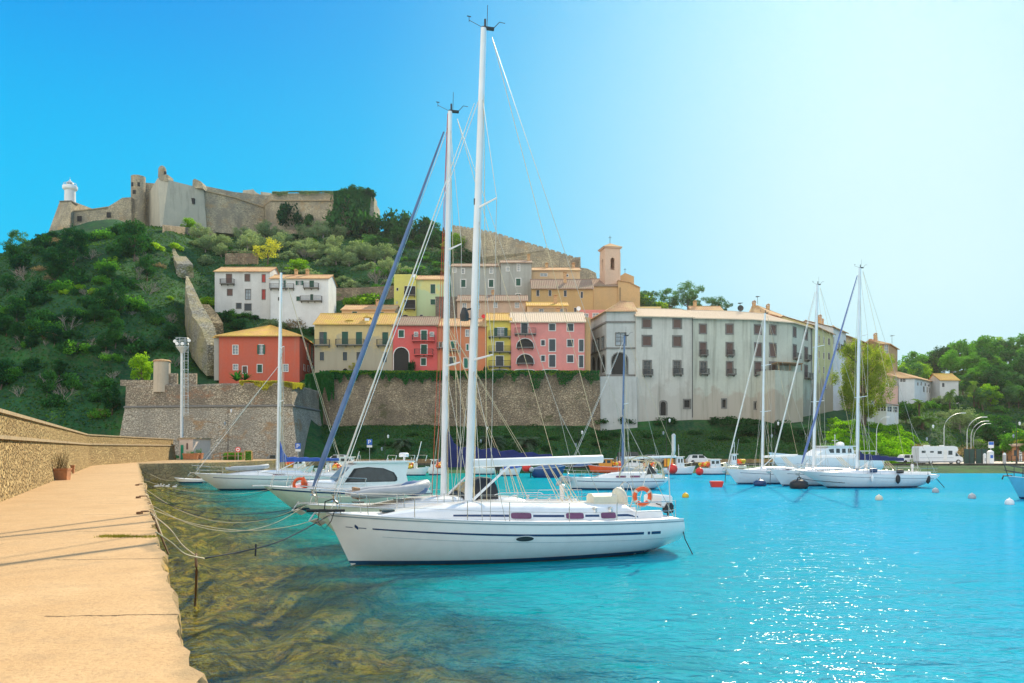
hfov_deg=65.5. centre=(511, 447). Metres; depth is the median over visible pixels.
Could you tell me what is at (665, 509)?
outboard motor
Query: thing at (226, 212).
curtain
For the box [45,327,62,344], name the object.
tree
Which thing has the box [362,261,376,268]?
bush
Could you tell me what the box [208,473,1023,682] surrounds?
water
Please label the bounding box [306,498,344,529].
anchor
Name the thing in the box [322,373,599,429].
curtain wall
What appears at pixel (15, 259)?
tree
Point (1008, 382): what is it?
tree
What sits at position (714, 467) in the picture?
fishing boat
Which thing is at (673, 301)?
pine tree
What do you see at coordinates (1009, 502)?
buoy
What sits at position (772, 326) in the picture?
window
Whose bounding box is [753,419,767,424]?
bush
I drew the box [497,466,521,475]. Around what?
fishing boat
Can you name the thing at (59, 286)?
bush
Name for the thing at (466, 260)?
bush
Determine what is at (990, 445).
notice sign
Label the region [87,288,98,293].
bush
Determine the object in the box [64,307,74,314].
bush
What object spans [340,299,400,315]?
peach cottage
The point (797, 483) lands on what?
buoy
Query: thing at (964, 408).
bush
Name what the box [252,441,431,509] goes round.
motor cruiser
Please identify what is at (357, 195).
fort ivy
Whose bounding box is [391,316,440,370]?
crimson house
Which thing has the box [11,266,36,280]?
bare shrub
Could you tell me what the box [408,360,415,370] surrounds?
bush
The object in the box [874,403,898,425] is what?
building
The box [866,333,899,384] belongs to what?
ochre end house
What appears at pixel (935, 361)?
tree
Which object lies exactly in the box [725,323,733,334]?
window
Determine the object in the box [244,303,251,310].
window
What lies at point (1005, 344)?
tree
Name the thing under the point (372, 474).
side window
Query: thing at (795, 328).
window
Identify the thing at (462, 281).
window
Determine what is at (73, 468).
planter
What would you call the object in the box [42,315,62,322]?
bush
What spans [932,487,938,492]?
buoy
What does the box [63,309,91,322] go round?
bush
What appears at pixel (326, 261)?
bush
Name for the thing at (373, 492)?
inflatable dinghy
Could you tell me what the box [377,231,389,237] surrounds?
bush
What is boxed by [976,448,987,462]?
screen panel
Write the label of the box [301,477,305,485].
rescue light
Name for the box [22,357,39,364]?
bush
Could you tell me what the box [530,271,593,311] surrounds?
ochre house
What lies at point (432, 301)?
window
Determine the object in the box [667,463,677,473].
buoy
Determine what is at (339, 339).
cream house
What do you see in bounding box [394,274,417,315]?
lime house
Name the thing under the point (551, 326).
window
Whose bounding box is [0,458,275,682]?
pier
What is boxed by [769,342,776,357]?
window
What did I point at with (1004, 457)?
service column
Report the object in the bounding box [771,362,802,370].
wooden canopy
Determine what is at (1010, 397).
pine tree
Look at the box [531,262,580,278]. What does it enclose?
rooftop house
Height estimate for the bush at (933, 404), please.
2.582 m
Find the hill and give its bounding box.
[0,219,1023,472]
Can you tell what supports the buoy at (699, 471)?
on the water
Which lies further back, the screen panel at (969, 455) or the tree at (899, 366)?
the tree at (899, 366)
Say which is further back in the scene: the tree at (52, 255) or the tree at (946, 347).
the tree at (946, 347)
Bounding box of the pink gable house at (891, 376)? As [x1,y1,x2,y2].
[875,370,898,385]
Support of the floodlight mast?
on the pier
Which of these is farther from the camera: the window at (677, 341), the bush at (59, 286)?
the bush at (59, 286)
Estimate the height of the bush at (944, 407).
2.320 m
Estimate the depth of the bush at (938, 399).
185.49 m
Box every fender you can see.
[869,468,877,472]
[896,465,899,483]
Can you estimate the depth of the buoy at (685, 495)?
57.75 m
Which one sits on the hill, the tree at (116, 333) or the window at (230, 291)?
the tree at (116, 333)
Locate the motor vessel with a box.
[768,434,883,469]
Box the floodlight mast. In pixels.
[173,337,190,437]
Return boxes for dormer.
[363,315,371,320]
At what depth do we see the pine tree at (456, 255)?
237.59 m
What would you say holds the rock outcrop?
on the hill
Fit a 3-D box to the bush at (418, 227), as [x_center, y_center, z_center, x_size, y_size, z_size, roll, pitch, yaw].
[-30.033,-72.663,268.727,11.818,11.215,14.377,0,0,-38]
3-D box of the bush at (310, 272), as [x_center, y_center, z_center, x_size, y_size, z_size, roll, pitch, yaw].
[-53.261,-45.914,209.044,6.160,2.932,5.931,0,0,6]
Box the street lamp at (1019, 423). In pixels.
[1012,420,1020,462]
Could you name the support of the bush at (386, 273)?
on the hill
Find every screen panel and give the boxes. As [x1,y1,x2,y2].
[964,448,974,462]
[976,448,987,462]
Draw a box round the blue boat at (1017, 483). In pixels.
[1002,464,1023,498]
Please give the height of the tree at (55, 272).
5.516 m
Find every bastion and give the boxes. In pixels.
[49,200,91,230]
[120,383,321,458]
[263,193,379,233]
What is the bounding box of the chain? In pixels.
[194,553,197,606]
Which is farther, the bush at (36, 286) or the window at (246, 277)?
the window at (246, 277)
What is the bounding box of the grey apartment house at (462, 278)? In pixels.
[450,263,500,296]
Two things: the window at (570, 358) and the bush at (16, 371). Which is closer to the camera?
the bush at (16, 371)
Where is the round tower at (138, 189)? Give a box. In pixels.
[131,175,145,224]
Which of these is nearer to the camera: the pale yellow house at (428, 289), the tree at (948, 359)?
the pale yellow house at (428, 289)
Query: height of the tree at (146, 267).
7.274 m
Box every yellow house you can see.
[416,275,443,315]
[486,313,511,370]
[525,294,568,311]
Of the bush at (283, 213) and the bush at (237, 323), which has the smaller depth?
the bush at (237, 323)
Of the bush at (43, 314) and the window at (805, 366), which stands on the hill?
the bush at (43, 314)
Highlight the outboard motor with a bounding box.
[656,503,673,515]
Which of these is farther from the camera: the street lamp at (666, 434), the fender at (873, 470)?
the street lamp at (666, 434)
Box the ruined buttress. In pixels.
[202,304,223,334]
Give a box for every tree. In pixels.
[0,229,29,251]
[0,273,16,290]
[0,358,15,389]
[2,243,32,274]
[6,295,31,321]
[7,322,23,342]
[23,331,39,350]
[36,369,57,397]
[40,243,80,275]
[45,260,64,279]
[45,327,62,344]
[52,358,68,376]
[56,225,91,265]
[95,332,114,351]
[98,263,116,277]
[98,383,120,415]
[100,279,130,312]
[101,309,121,323]
[105,318,124,348]
[117,218,149,261]
[128,352,153,379]
[135,253,157,281]
[161,321,179,341]
[180,217,196,227]
[188,222,212,237]
[195,234,215,252]
[207,233,222,246]
[211,242,227,256]
[215,234,232,245]
[231,226,248,239]
[235,233,259,248]
[240,229,260,242]
[253,237,282,264]
[254,219,272,237]
[257,236,279,251]
[268,226,284,236]
[271,232,290,251]
[278,230,292,245]
[287,258,309,270]
[289,240,310,254]
[294,224,317,239]
[299,237,320,250]
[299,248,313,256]
[306,248,321,259]
[309,220,331,237]
[317,243,332,254]
[326,234,343,247]
[326,246,348,264]
[329,224,347,236]
[341,252,359,265]
[343,239,363,251]
[343,245,360,258]
[356,242,375,259]
[361,234,379,247]
[364,245,385,262]
[368,269,386,285]
[370,235,385,246]
[374,242,397,258]
[377,256,401,272]
[389,225,410,246]
[391,438,412,458]
[413,233,425,246]
[420,227,434,238]
[423,229,441,250]
[440,233,466,249]
[450,249,459,259]
[452,438,465,446]
[455,244,468,259]
[463,249,472,259]
[476,436,507,450]
[509,436,540,451]
[640,290,657,306]
[656,288,686,308]
[676,280,704,307]
[697,297,718,305]
[707,296,732,310]
[829,337,897,426]
[897,351,930,372]
[897,362,906,371]
[898,404,917,421]
[899,361,923,376]
[905,361,932,378]
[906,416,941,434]
[911,399,929,415]
[916,364,937,375]
[920,350,942,372]
[923,355,931,378]
[929,346,947,372]
[936,342,961,372]
[937,349,963,372]
[941,407,982,432]
[942,389,957,410]
[946,339,975,369]
[948,358,973,377]
[957,374,973,394]
[960,352,983,373]
[960,368,981,387]
[967,361,994,392]
[967,381,981,406]
[967,386,991,408]
[969,335,1003,357]
[969,357,993,374]
[973,415,1015,453]
[975,346,998,365]
[976,365,1009,390]
[978,383,1003,406]
[982,356,1007,373]
[985,366,1005,383]
[988,335,1007,349]
[991,379,1014,398]
[992,363,1014,380]
[993,339,1014,360]
[997,428,1023,460]
[998,346,1023,364]
[999,385,1021,407]
[1002,371,1023,387]
[1003,337,1020,361]
[1005,386,1023,407]
[1007,350,1023,376]
[1010,333,1023,352]
[1010,376,1023,394]
[1018,387,1023,403]
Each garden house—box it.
[865,386,897,403]
[928,373,959,403]
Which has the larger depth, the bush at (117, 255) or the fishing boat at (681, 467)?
the bush at (117, 255)
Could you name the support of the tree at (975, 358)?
on the hill
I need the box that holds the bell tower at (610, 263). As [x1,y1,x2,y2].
[598,237,621,284]
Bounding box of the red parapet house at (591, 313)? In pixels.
[579,310,604,317]
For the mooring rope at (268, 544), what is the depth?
20.79 m
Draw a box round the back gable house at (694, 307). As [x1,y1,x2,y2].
[687,300,723,310]
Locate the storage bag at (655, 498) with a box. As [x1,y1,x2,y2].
[644,494,671,507]
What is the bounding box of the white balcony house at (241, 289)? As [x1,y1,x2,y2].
[213,267,279,319]
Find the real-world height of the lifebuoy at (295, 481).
0.908 m
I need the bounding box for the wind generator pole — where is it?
[668,434,675,502]
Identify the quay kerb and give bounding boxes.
[417,463,1023,465]
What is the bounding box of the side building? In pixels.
[212,337,218,380]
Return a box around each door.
[242,366,247,373]
[943,449,946,460]
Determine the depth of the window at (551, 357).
150.63 m
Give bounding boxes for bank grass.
[321,423,829,458]
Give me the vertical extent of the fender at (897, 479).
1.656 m
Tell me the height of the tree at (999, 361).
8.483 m
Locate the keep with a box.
[149,166,206,227]
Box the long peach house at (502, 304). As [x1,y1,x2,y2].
[456,290,527,317]
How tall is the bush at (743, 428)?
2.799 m
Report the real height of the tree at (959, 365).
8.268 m
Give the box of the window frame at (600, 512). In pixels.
[599,512,616,518]
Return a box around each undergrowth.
[0,225,466,430]
[899,369,1023,461]
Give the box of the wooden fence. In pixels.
[213,452,252,459]
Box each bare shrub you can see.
[10,386,26,396]
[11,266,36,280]
[52,385,76,399]
[58,316,82,330]
[84,248,99,259]
[121,333,138,343]
[134,267,149,279]
[137,282,162,294]
[165,314,177,321]
[170,356,183,366]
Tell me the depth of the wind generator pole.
27.54 m
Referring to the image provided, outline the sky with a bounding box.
[0,0,1023,372]
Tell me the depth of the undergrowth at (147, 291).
178.77 m
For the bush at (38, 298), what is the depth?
163.56 m
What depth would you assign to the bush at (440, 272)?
218.02 m
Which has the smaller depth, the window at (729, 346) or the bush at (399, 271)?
the window at (729, 346)
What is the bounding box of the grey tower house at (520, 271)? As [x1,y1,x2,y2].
[500,254,532,301]
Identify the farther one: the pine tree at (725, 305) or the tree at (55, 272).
the pine tree at (725, 305)
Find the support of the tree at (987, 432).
on the hill
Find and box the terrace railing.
[226,251,257,264]
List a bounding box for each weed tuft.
[94,533,128,537]
[113,534,160,538]
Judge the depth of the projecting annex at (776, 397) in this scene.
151.85 m
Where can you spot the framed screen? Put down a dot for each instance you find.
(248, 453)
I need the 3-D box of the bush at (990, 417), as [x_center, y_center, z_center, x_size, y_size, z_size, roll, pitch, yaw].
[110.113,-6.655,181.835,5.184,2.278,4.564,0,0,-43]
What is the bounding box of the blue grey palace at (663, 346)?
[634,308,694,421]
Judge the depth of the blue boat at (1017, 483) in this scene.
55.91 m
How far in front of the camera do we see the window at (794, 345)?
158.02 m
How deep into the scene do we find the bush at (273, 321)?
181.19 m
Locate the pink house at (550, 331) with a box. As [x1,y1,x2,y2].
[510,307,585,370]
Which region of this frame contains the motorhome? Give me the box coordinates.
[912,445,962,462]
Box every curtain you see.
[73,197,133,225]
[204,186,268,236]
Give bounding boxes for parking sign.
[295,443,300,450]
[367,439,371,460]
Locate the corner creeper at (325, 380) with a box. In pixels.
[304,372,333,402]
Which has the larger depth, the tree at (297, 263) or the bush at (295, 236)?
the bush at (295, 236)
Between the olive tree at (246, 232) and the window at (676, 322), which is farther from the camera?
the olive tree at (246, 232)
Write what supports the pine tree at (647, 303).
on the hill
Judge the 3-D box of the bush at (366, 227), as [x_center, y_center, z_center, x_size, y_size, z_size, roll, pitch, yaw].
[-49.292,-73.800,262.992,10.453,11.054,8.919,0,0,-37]
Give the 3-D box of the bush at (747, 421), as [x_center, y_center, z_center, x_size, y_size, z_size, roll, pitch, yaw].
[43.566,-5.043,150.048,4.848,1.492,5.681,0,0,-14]
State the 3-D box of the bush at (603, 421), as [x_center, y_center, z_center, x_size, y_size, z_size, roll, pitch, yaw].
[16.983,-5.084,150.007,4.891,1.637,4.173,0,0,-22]
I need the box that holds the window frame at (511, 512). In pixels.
[510,512,532,518]
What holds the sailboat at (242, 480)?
on the water
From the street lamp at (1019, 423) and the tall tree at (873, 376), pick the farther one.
the tall tree at (873, 376)
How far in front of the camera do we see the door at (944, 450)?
126.20 m
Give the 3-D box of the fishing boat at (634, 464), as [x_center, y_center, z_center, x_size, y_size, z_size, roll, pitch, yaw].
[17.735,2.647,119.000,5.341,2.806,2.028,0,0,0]
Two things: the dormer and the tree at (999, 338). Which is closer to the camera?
the dormer
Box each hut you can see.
[178,438,211,459]
[243,189,270,194]
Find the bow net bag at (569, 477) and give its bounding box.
[559,476,571,483]
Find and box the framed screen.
[244,450,251,459]
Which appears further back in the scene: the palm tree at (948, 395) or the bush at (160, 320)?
the palm tree at (948, 395)
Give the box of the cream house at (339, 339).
[313,313,397,372]
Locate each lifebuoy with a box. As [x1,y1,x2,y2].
[292,477,307,487]
[632,486,652,506]
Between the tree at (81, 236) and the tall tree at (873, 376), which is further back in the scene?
the tree at (81, 236)
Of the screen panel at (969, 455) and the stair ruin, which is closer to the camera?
the screen panel at (969, 455)
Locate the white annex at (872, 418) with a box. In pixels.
[860,397,873,423]
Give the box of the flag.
[640,463,655,497]
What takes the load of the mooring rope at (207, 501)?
attached to the pier
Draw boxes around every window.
[226,274,231,282]
[227,289,232,295]
[232,345,238,354]
[236,303,241,308]
[244,274,249,281]
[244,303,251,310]
[245,289,250,299]
[257,344,264,354]
[257,364,262,372]
[262,274,265,282]
[262,289,265,299]
[279,280,285,287]
[283,364,288,371]
[311,344,312,362]
[319,352,323,360]
[320,332,326,343]
[341,331,347,343]
[342,352,347,360]
[350,468,394,480]
[356,332,361,343]
[382,332,388,343]
[382,352,386,362]
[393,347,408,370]
[398,330,404,337]
[404,286,415,295]
[404,300,415,308]
[420,330,427,339]
[420,344,427,355]
[420,358,426,365]
[430,284,434,293]
[430,299,434,304]
[449,356,455,363]
[450,341,455,348]
[460,279,465,287]
[463,358,468,368]
[465,329,468,336]
[488,279,493,287]
[494,327,507,337]
[495,341,503,350]
[495,355,503,365]
[511,513,531,518]
[515,278,520,286]
[516,338,533,348]
[516,353,533,363]
[521,323,527,332]
[540,273,547,276]
[548,323,555,330]
[548,339,555,351]
[548,354,555,367]
[566,513,583,518]
[567,323,573,331]
[567,339,573,346]
[567,355,573,362]
[578,339,583,351]
[578,355,583,367]
[591,357,594,370]
[592,339,594,352]
[596,356,599,370]
[601,354,604,372]
[601,512,615,517]
[611,352,627,373]
[615,332,626,345]
[641,318,651,328]
[641,335,652,346]
[642,360,651,375]
[659,400,667,415]
[672,318,681,328]
[672,335,682,346]
[673,360,681,375]
[683,399,690,408]
[699,323,706,333]
[699,341,706,355]
[699,361,707,375]
[721,398,726,408]
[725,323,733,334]
[725,342,733,356]
[726,361,733,375]
[754,324,761,334]
[754,342,761,357]
[754,361,761,375]
[769,324,776,334]
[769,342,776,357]
[769,361,776,369]
[793,326,796,337]
[793,344,796,359]
[804,329,807,340]
[804,346,807,361]
[804,364,807,379]
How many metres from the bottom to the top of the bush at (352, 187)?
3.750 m
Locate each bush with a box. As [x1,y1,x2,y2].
[0,305,13,314]
[3,375,17,383]
[5,367,23,376]
[17,360,41,371]
[20,290,51,306]
[20,316,44,334]
[20,340,34,347]
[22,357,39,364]
[25,279,53,293]
[25,308,56,323]
[30,265,46,270]
[31,233,53,247]
[37,238,52,245]
[38,320,64,331]
[39,392,66,407]
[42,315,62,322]
[43,280,74,292]
[45,230,64,239]
[53,372,84,390]
[54,338,80,353]
[56,312,70,319]
[57,265,89,285]
[58,289,68,293]
[61,236,85,244]
[62,339,90,355]
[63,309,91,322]
[63,329,83,338]
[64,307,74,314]
[70,287,83,294]
[72,307,87,314]
[74,284,86,289]
[79,295,102,308]
[86,231,104,240]
[86,392,99,401]
[86,408,110,418]
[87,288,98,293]
[87,344,104,352]
[90,274,111,284]
[92,227,115,239]
[92,287,103,298]
[93,258,120,270]
[93,377,115,388]
[98,353,123,361]
[105,235,136,256]
[107,221,141,235]
[110,252,124,259]
[113,276,141,289]
[120,295,144,309]
[120,334,142,343]
[123,338,150,354]
[125,299,149,312]
[133,233,155,252]
[148,317,164,324]
[148,338,175,351]
[150,241,165,250]
[153,262,168,268]
[168,242,184,250]
[189,240,200,247]
[197,254,215,264]
[198,296,214,305]
[217,310,234,320]
[225,319,246,328]
[227,242,239,249]
[229,248,241,252]
[239,248,259,255]
[239,311,252,317]
[255,318,288,328]
[276,202,303,227]
[277,251,299,259]
[277,317,307,329]
[283,269,292,273]
[291,233,313,238]
[297,326,313,335]
[298,267,319,273]
[302,256,311,261]
[303,213,313,226]
[314,257,334,266]
[320,237,335,243]
[322,193,368,236]
[330,446,343,450]
[332,272,342,276]
[335,275,350,281]
[340,279,360,287]
[341,297,362,305]
[348,183,364,193]
[349,211,379,236]
[350,265,368,270]
[351,293,380,304]
[356,279,369,284]
[359,446,374,449]
[362,187,376,196]
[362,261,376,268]
[367,212,397,235]
[370,266,389,276]
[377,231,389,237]
[377,441,393,445]
[381,207,414,238]
[388,268,407,274]
[393,247,406,254]
[404,241,419,247]
[408,257,422,261]
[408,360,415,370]
[411,216,443,237]
[411,268,427,275]
[420,252,431,256]
[420,256,434,261]
[428,268,442,274]
[430,252,451,261]
[431,261,442,266]
[436,269,450,274]
[437,231,451,248]
[457,255,471,262]
[541,445,557,450]
[546,436,560,440]
[590,432,613,439]
[591,441,605,445]
[594,418,608,424]
[596,429,614,435]
[618,417,635,423]
[640,292,653,303]
[643,432,658,438]
[650,301,668,308]
[653,416,677,424]
[687,430,699,433]
[707,416,728,424]
[708,435,731,439]
[720,415,740,424]
[733,424,750,434]
[735,437,749,442]
[739,417,755,424]
[742,424,767,436]
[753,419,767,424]
[766,419,795,437]
[782,433,802,441]
[788,428,805,435]
[799,427,817,437]
[822,417,928,462]
[898,400,915,410]
[914,401,927,410]
[923,400,941,408]
[932,395,948,403]
[934,411,947,416]
[940,404,957,410]
[943,395,963,404]
[952,405,975,412]
[959,445,975,457]
[964,439,987,448]
[968,442,1000,455]
[969,420,982,428]
[973,412,988,422]
[986,414,1002,421]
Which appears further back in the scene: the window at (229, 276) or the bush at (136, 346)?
the window at (229, 276)
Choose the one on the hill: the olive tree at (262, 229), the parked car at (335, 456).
the olive tree at (262, 229)
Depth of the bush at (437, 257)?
234.86 m
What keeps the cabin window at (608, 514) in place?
in the sailboat at (468, 530)
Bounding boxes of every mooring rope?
[141,476,267,498]
[144,480,270,493]
[144,488,302,522]
[145,492,304,520]
[146,484,271,501]
[147,497,304,514]
[148,502,168,554]
[148,503,305,531]
[150,509,329,530]
[150,513,197,556]
[155,531,204,558]
[205,513,331,558]
[799,476,842,482]
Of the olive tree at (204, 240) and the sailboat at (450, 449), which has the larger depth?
the olive tree at (204, 240)
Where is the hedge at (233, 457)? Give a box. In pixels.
[223,453,243,459]
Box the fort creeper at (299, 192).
[272,190,332,195]
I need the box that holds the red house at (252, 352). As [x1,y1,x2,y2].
[214,325,313,382]
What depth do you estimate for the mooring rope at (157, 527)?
22.00 m
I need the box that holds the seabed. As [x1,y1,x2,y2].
[147,485,607,682]
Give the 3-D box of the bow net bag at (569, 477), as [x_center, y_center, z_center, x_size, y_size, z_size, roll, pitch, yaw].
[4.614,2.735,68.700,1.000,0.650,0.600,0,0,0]
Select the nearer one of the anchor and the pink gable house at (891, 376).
the anchor
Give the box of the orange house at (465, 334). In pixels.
[436,318,487,370]
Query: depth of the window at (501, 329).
150.97 m
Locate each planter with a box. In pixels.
[52,452,71,479]
[70,465,74,473]
[182,450,199,459]
[196,448,203,458]
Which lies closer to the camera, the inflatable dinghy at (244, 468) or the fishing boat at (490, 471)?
the inflatable dinghy at (244, 468)
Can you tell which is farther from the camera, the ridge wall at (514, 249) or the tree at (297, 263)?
the ridge wall at (514, 249)
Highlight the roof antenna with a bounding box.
[738,303,743,310]
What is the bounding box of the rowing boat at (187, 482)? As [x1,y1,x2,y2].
[175,478,206,486]
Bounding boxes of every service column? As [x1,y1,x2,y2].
[987,450,993,462]
[1003,453,1005,462]
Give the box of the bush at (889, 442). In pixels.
[822,417,928,462]
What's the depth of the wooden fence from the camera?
111.95 m
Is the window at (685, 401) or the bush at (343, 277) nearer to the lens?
the window at (685, 401)
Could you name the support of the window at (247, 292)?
in the white balcony house at (241, 289)
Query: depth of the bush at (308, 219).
258.18 m
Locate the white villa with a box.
[889,372,932,403]
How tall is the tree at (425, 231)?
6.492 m
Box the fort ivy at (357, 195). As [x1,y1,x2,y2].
[333,189,373,225]
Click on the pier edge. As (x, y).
(155, 472)
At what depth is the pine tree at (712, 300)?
216.45 m
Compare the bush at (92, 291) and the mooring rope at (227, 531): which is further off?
the bush at (92, 291)
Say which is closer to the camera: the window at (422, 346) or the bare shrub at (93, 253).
the window at (422, 346)
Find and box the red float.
[709,481,723,486]
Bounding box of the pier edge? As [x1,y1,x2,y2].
[138,460,332,682]
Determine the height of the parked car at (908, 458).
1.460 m
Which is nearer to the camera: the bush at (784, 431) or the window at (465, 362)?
the bush at (784, 431)
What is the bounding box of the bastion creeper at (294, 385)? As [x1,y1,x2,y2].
[239,380,304,390]
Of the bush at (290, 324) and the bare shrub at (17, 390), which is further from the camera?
the bush at (290, 324)
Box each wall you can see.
[0,408,175,501]
[146,183,153,225]
[162,225,215,235]
[185,276,215,375]
[225,253,256,264]
[287,230,333,234]
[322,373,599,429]
[334,459,772,463]
[336,286,393,300]
[453,225,596,278]
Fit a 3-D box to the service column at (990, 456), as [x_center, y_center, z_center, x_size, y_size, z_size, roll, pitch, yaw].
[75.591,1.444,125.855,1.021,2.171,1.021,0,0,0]
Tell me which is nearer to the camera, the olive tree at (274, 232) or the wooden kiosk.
the wooden kiosk
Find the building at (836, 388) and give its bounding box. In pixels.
[803,314,849,410]
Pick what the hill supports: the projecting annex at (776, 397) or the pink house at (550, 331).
the pink house at (550, 331)
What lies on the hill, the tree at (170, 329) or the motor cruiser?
the tree at (170, 329)
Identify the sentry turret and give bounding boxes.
[153,359,170,391]
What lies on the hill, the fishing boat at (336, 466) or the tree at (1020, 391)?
the tree at (1020, 391)
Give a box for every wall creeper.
[319,370,599,391]
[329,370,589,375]
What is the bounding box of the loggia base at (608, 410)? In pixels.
[600,376,637,430]
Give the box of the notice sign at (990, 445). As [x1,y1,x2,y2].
[988,442,993,449]
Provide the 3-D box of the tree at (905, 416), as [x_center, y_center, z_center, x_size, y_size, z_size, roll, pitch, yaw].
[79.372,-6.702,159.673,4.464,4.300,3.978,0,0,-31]
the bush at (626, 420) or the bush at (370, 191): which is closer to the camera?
the bush at (626, 420)
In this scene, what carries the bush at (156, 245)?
on the hill
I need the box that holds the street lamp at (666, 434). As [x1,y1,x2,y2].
[662,417,670,455]
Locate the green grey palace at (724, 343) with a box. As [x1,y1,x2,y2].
[683,310,814,419]
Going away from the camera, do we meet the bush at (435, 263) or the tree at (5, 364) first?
the tree at (5, 364)
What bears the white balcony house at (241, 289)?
on the hill
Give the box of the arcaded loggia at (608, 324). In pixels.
[590,300,637,375]
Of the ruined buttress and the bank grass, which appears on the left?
the ruined buttress
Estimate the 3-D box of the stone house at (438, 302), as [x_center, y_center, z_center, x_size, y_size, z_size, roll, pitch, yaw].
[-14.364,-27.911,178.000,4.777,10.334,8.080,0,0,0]
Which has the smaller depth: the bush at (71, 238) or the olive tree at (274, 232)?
the bush at (71, 238)
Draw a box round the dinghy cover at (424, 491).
[401,480,427,495]
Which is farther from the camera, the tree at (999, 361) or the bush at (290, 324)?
the tree at (999, 361)
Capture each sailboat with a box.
[188,264,341,491]
[291,92,606,531]
[308,5,684,566]
[559,332,675,489]
[722,310,820,483]
[766,281,888,485]
[794,264,938,487]
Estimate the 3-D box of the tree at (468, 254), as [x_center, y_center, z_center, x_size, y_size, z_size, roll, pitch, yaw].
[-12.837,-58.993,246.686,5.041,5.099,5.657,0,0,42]
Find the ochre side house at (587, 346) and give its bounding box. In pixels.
[585,317,590,370]
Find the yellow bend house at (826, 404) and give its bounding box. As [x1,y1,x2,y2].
[779,315,835,414]
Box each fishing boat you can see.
[284,461,313,471]
[314,461,340,470]
[327,456,360,469]
[406,458,428,475]
[426,459,440,474]
[473,467,496,474]
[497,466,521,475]
[530,464,565,477]
[570,463,592,467]
[588,457,620,472]
[613,456,643,467]
[624,459,657,473]
[661,445,695,474]
[698,459,729,474]
[722,440,746,474]
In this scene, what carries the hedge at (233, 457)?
on the pier
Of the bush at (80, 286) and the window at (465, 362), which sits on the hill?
the bush at (80, 286)
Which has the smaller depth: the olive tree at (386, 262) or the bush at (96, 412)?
the bush at (96, 412)
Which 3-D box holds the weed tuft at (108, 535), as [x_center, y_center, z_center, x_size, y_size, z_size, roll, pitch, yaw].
[-7.659,1.675,15.290,0.541,0.050,0.585,0,0,0]
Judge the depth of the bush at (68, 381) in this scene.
140.25 m
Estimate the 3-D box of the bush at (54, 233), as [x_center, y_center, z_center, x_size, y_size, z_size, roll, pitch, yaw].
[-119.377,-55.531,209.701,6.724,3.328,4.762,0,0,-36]
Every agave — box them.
[230,370,246,380]
[240,371,253,379]
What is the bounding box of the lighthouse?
[62,180,77,201]
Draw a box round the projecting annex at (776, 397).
[756,370,802,422]
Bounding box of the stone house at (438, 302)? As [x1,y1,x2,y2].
[435,297,457,317]
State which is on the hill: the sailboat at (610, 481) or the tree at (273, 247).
the tree at (273, 247)
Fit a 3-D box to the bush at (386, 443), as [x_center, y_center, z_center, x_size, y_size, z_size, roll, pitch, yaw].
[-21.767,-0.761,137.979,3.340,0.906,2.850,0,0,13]
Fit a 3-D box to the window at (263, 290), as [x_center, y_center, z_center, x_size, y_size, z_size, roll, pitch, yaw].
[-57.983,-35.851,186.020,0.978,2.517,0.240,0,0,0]
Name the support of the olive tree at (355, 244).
on the hill
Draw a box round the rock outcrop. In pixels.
[172,248,178,255]
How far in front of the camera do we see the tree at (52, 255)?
177.04 m
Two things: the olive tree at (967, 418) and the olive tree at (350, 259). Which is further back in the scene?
the olive tree at (350, 259)
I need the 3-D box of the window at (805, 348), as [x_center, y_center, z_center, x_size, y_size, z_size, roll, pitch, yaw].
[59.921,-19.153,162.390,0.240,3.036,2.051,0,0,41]
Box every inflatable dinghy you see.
[225,464,268,470]
[345,480,430,499]
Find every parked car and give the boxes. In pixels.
[266,455,275,458]
[330,455,345,461]
[617,452,644,462]
[643,455,663,462]
[685,455,707,462]
[896,455,912,462]
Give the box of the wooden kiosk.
[999,443,1023,460]
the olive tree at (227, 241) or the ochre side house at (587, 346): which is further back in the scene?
the olive tree at (227, 241)
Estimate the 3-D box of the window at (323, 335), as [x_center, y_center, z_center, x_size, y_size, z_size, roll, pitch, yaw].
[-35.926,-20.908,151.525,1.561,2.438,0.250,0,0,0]
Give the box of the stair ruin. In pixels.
[173,256,193,277]
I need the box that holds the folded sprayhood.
[586,493,617,503]
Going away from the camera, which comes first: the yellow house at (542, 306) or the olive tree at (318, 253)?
the yellow house at (542, 306)
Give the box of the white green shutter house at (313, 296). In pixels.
[269,269,337,329]
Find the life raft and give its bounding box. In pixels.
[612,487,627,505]
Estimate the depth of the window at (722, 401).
152.34 m
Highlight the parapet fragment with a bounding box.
[120,373,196,385]
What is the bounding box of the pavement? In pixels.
[962,461,1023,462]
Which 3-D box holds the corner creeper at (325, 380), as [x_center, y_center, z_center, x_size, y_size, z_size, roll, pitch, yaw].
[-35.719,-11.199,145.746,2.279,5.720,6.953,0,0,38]
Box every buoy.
[522,466,530,472]
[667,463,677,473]
[682,493,688,497]
[695,467,703,475]
[753,478,766,485]
[789,477,808,488]
[875,494,882,499]
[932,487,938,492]
[968,493,975,498]
[1004,499,1014,504]
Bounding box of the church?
[590,269,639,309]
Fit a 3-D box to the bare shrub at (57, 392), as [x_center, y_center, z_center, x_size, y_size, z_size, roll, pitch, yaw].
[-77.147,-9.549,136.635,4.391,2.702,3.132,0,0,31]
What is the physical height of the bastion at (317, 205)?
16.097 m
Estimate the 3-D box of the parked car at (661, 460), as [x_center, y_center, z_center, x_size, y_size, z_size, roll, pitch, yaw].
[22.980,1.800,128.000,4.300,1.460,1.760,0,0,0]
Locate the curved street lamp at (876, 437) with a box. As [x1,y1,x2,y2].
[876,417,884,454]

